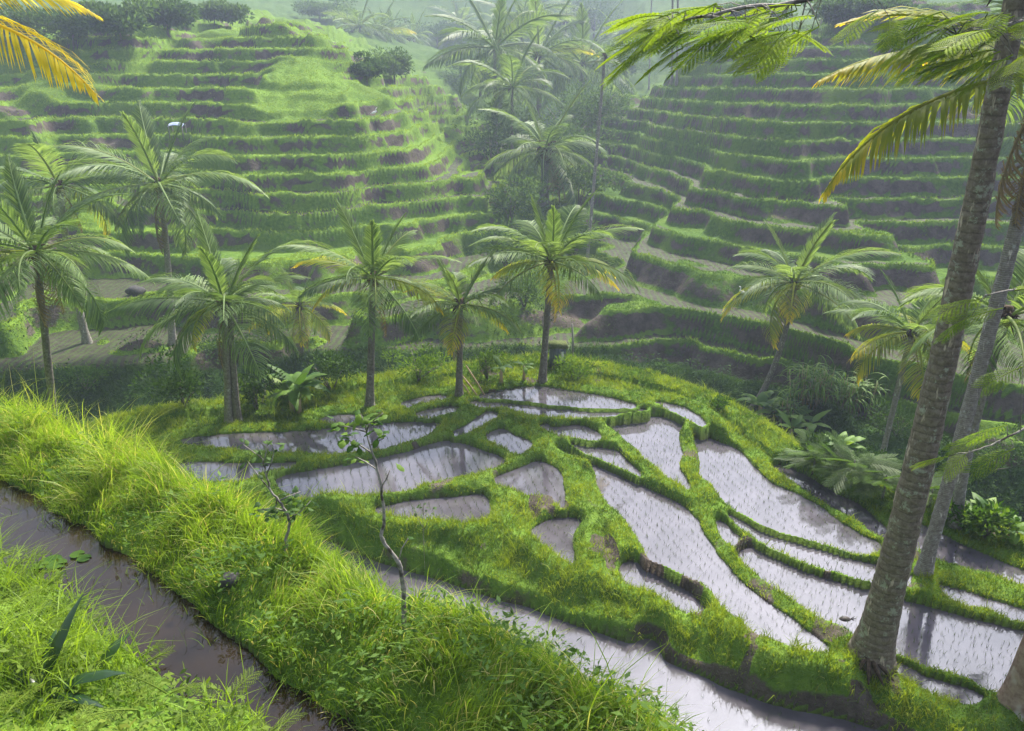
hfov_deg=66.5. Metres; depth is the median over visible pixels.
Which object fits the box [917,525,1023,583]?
paddy water
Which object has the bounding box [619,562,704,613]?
paddy water
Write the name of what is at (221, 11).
broadleaf tree
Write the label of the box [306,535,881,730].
paddy water
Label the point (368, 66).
broadleaf tree
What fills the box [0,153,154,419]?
coconut palm
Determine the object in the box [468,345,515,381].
shrub
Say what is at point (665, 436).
paddy water
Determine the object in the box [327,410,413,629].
sapling
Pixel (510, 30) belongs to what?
coconut palm
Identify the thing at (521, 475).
paddy water
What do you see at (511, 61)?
coconut palm
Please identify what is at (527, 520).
bund grass
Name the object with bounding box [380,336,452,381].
shrub
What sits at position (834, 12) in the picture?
broadleaf tree
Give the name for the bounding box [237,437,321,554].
sapling
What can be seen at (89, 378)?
shrub
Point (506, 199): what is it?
shrub
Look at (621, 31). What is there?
coconut palm
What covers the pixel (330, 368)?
shrub
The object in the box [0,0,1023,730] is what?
terrain
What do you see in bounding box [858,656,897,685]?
roots
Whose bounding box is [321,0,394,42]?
coconut palm
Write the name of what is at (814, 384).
cane grass
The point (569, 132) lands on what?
broadleaf tree
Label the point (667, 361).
bank undergrowth
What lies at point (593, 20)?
broadleaf tree
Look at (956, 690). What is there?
paddy water
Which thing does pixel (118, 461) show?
ridge grass
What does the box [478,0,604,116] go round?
coconut palm
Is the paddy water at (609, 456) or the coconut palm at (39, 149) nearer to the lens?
the paddy water at (609, 456)
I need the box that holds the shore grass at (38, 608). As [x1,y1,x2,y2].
[0,503,316,730]
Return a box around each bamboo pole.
[463,376,477,395]
[465,365,484,394]
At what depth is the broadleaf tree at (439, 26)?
172.48 m
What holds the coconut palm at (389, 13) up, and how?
on the terrain at (932, 204)
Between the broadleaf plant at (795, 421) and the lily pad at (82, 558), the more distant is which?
the broadleaf plant at (795, 421)
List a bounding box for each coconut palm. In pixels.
[0,0,102,105]
[0,130,149,343]
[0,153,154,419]
[50,100,269,344]
[104,209,310,423]
[248,252,346,355]
[277,199,461,405]
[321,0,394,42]
[326,1,372,26]
[355,0,415,43]
[368,7,418,41]
[396,10,433,46]
[404,244,528,395]
[422,0,571,145]
[427,0,493,37]
[447,27,570,186]
[452,0,579,63]
[468,185,643,383]
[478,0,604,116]
[478,80,607,208]
[525,0,599,55]
[539,0,637,111]
[590,10,639,46]
[721,211,901,410]
[813,0,1023,576]
[823,268,982,470]
[847,0,1023,676]
[895,240,1023,529]
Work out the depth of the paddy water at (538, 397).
24.60 m
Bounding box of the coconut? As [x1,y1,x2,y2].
[839,616,855,621]
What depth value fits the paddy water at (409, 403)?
24.40 m
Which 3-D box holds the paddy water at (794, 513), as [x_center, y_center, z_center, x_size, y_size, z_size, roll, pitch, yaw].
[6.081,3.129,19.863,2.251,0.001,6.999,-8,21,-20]
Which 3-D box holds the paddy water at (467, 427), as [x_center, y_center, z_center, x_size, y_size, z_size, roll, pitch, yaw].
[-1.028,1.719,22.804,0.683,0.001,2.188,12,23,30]
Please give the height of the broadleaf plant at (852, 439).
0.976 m
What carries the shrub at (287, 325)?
on the terrain at (932, 204)
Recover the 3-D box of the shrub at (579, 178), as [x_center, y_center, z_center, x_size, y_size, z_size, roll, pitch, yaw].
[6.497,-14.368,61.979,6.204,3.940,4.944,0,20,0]
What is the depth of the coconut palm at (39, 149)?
37.22 m
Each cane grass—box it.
[766,390,807,427]
[774,355,850,409]
[820,369,892,416]
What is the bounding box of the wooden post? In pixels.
[571,324,573,353]
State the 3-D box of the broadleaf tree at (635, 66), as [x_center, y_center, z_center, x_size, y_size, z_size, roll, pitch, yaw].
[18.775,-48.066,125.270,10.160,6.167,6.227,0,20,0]
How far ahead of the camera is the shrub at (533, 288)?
41.89 m
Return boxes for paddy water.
[180,462,295,480]
[181,422,439,453]
[276,441,504,497]
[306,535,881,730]
[320,415,362,422]
[375,494,490,522]
[401,395,446,407]
[416,406,458,417]
[453,411,497,435]
[471,401,644,417]
[479,386,635,408]
[486,429,531,453]
[494,461,564,507]
[531,517,580,562]
[540,424,600,439]
[572,444,640,476]
[591,464,828,652]
[610,417,689,488]
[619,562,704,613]
[656,402,705,426]
[694,438,881,554]
[716,520,740,544]
[728,514,911,585]
[737,547,1023,691]
[774,466,886,536]
[897,663,982,703]
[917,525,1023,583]
[939,585,1023,621]
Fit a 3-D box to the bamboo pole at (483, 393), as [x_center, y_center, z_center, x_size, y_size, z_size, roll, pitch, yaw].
[-1.098,0.586,24.803,0.823,1.185,0.057,8,21,21]
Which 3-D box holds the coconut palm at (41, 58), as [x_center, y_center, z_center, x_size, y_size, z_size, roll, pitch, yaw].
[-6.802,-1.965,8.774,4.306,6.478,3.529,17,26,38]
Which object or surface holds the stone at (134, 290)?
on the terrain at (932, 204)
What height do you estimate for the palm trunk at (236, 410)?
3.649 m
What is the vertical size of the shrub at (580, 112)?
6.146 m
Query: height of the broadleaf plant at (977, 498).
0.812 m
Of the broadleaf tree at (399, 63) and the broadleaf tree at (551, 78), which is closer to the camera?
the broadleaf tree at (399, 63)
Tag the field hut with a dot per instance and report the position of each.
(555, 347)
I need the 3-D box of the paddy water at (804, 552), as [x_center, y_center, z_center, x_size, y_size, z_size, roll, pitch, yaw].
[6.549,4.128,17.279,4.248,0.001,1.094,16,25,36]
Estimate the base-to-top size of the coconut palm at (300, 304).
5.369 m
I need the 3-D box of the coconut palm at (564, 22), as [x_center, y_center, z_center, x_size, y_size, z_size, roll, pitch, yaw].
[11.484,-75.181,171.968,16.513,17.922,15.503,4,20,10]
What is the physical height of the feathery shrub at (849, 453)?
1.321 m
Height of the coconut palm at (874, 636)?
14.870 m
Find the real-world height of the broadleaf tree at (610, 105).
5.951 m
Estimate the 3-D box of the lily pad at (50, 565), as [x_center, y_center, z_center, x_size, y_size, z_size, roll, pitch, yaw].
[-4.566,1.948,7.753,0.311,0.020,0.274,0,20,0]
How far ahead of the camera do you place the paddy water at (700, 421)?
23.55 m
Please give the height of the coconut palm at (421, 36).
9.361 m
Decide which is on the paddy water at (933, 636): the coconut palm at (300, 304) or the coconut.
the coconut
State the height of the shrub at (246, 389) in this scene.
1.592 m
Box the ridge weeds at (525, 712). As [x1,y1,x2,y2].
[0,400,703,730]
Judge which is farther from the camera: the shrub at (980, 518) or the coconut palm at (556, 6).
the coconut palm at (556, 6)
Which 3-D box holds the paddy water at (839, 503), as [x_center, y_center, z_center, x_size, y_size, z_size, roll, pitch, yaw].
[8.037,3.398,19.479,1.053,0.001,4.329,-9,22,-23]
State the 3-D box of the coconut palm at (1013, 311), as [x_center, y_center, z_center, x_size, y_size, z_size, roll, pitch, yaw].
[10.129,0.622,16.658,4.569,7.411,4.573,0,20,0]
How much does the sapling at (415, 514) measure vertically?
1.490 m
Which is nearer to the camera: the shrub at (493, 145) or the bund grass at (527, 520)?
the bund grass at (527, 520)
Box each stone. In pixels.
[125,285,145,295]
[219,571,240,587]
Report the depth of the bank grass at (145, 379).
36.74 m
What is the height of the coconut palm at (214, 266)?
6.299 m
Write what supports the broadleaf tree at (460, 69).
on the terrain at (932, 204)
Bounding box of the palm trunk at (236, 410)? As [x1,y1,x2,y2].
[228,311,242,422]
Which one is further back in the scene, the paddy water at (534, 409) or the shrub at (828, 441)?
the paddy water at (534, 409)
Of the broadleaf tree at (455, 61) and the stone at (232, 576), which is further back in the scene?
the broadleaf tree at (455, 61)
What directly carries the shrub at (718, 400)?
on the terrain at (932, 204)
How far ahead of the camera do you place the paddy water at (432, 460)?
20.28 m
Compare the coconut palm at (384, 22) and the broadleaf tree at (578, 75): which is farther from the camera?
the coconut palm at (384, 22)
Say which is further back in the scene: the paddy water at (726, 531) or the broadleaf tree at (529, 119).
the broadleaf tree at (529, 119)
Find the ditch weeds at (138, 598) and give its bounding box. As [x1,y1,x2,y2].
[3,494,334,728]
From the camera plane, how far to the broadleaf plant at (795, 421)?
32.30 m
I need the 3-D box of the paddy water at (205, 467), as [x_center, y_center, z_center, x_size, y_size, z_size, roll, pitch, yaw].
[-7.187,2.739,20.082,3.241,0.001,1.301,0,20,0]
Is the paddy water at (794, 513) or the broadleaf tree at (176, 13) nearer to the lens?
the paddy water at (794, 513)
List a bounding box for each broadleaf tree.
[0,0,57,47]
[14,6,104,49]
[70,0,159,41]
[128,0,201,32]
[190,0,254,25]
[290,0,357,20]
[350,50,390,81]
[365,45,415,84]
[394,19,468,46]
[437,38,482,75]
[438,34,552,109]
[441,49,492,96]
[450,86,583,169]
[497,45,589,115]
[522,99,626,166]
[530,34,630,102]
[548,0,630,38]
[548,80,639,135]
[607,50,659,80]
[668,23,717,45]
[696,0,799,30]
[802,0,918,27]
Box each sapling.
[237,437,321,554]
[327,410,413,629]
[412,502,436,566]
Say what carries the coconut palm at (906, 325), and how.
on the terrain at (932, 204)
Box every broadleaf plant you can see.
[737,390,793,422]
[772,405,831,436]
[812,431,866,460]
[966,492,1005,530]
[1000,515,1023,544]
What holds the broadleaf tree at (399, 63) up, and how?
on the terrain at (932, 204)
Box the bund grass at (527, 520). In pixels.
[71,350,1023,730]
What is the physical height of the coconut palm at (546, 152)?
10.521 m
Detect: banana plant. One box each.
[261,364,331,413]
[489,355,513,383]
[512,361,532,380]
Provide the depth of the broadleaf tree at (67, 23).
67.77 m
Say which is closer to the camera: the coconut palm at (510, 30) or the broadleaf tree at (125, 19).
the broadleaf tree at (125, 19)
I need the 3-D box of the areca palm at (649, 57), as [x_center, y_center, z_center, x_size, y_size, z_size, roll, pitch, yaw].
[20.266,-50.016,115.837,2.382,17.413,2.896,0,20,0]
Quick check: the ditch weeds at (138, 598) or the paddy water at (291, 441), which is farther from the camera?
the paddy water at (291, 441)
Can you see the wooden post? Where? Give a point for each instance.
(572, 332)
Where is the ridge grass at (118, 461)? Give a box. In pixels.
[0,353,759,730]
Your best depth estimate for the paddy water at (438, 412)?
23.58 m
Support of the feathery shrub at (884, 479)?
on the terrain at (932, 204)
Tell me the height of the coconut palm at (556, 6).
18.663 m
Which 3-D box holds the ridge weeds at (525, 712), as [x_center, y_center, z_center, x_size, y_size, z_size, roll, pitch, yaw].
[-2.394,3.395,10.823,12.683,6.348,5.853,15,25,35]
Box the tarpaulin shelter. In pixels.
[168,122,186,140]
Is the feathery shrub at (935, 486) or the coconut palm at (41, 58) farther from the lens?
the feathery shrub at (935, 486)
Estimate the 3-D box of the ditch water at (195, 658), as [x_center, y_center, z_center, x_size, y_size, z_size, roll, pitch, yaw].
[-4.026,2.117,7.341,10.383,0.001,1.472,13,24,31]
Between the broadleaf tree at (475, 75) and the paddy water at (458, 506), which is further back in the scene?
the broadleaf tree at (475, 75)
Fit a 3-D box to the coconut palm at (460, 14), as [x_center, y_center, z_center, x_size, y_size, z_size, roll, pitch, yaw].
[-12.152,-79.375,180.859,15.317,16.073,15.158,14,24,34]
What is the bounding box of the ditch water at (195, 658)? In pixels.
[0,477,357,730]
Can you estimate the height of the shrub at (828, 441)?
0.897 m
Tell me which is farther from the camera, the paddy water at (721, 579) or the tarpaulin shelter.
the tarpaulin shelter
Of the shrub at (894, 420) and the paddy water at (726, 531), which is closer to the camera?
the paddy water at (726, 531)
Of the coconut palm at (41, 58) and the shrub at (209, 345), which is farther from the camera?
the shrub at (209, 345)
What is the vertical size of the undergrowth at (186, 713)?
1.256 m
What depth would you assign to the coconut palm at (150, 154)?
36.55 m
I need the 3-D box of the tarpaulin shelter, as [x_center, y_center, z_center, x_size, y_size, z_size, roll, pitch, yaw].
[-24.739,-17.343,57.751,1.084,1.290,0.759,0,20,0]
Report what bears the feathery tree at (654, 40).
on the terrain at (932, 204)
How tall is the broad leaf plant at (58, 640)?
0.546 m
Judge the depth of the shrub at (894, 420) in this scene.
30.98 m
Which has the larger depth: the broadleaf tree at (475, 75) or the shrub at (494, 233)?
the broadleaf tree at (475, 75)
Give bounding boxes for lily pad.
[33,554,66,568]
[70,550,90,561]
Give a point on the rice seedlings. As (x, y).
(648, 514)
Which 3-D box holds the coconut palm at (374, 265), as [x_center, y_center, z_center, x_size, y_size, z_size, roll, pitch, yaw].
[-4.040,-1.427,22.644,5.189,6.442,4.409,0,20,0]
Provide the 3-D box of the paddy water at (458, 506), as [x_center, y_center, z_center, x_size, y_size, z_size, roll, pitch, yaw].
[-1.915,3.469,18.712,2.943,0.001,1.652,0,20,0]
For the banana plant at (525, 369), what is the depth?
25.50 m
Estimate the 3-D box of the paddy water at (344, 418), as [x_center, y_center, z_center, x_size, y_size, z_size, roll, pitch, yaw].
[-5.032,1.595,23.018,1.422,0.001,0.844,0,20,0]
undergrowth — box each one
[0,285,1023,521]
[0,545,307,730]
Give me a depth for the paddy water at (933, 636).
15.03 m
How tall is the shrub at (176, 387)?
2.060 m
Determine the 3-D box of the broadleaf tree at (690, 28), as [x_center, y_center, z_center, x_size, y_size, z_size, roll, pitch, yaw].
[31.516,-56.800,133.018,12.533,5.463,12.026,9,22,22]
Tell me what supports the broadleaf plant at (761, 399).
on the terrain at (932, 204)
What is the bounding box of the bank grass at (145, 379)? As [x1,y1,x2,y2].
[0,341,1023,520]
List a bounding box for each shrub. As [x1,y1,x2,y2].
[53,363,118,392]
[128,344,206,405]
[189,327,260,363]
[223,364,285,409]
[249,303,303,336]
[301,349,366,388]
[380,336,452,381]
[458,121,518,166]
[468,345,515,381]
[473,215,540,266]
[483,171,557,221]
[495,270,545,306]
[537,213,602,255]
[546,78,614,132]
[552,352,608,380]
[555,159,635,206]
[709,393,731,410]
[773,428,848,476]
[794,430,889,466]
[809,430,902,494]
[842,448,929,499]
[863,397,914,436]
[894,471,971,523]
[947,499,1021,543]
[973,421,1023,470]
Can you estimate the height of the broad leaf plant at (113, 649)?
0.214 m
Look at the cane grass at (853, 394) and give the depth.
33.32 m
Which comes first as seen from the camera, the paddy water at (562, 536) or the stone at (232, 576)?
the stone at (232, 576)
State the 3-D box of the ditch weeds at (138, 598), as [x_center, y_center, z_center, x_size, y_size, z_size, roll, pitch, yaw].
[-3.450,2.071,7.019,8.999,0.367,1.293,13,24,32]
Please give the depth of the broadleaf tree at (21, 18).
67.41 m
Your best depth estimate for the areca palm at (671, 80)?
75.56 m
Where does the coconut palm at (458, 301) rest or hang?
on the terrain at (932, 204)
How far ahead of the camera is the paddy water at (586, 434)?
22.49 m
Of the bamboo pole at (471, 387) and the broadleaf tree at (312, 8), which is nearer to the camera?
the bamboo pole at (471, 387)
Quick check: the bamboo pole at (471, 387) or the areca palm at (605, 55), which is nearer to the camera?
the bamboo pole at (471, 387)
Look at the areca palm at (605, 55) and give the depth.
50.08 m
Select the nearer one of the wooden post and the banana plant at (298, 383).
the banana plant at (298, 383)
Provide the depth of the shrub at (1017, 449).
28.31 m
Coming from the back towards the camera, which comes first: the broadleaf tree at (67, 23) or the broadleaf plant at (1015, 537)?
the broadleaf tree at (67, 23)
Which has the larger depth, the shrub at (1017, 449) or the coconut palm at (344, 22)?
the coconut palm at (344, 22)
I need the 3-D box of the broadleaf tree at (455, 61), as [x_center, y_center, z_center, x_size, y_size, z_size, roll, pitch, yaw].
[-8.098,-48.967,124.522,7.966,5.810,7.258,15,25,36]
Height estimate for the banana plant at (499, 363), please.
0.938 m
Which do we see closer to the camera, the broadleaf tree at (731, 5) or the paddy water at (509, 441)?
the paddy water at (509, 441)
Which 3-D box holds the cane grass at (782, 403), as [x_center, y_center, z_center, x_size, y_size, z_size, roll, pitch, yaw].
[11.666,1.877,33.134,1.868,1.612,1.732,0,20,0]
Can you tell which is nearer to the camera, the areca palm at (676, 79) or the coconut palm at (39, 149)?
the coconut palm at (39, 149)
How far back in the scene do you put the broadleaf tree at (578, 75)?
117.28 m
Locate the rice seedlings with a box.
[184,386,1023,730]
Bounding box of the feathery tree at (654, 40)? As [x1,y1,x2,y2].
[594,0,1023,720]
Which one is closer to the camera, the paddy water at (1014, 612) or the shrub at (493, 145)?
the paddy water at (1014, 612)
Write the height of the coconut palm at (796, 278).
9.093 m
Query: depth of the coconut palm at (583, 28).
104.35 m
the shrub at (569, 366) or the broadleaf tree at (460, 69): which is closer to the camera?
the shrub at (569, 366)
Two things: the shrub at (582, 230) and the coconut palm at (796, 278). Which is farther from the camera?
the shrub at (582, 230)
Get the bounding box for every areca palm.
[585,39,615,275]
[648,0,651,88]
[670,0,673,84]
[675,0,678,85]
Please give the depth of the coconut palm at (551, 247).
23.75 m
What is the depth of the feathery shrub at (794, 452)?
20.46 m
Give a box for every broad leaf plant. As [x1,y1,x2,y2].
[3,594,126,706]
[80,633,129,668]
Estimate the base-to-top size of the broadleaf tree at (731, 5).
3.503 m
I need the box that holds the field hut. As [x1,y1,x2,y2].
[548,340,567,366]
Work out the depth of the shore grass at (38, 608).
5.74 m

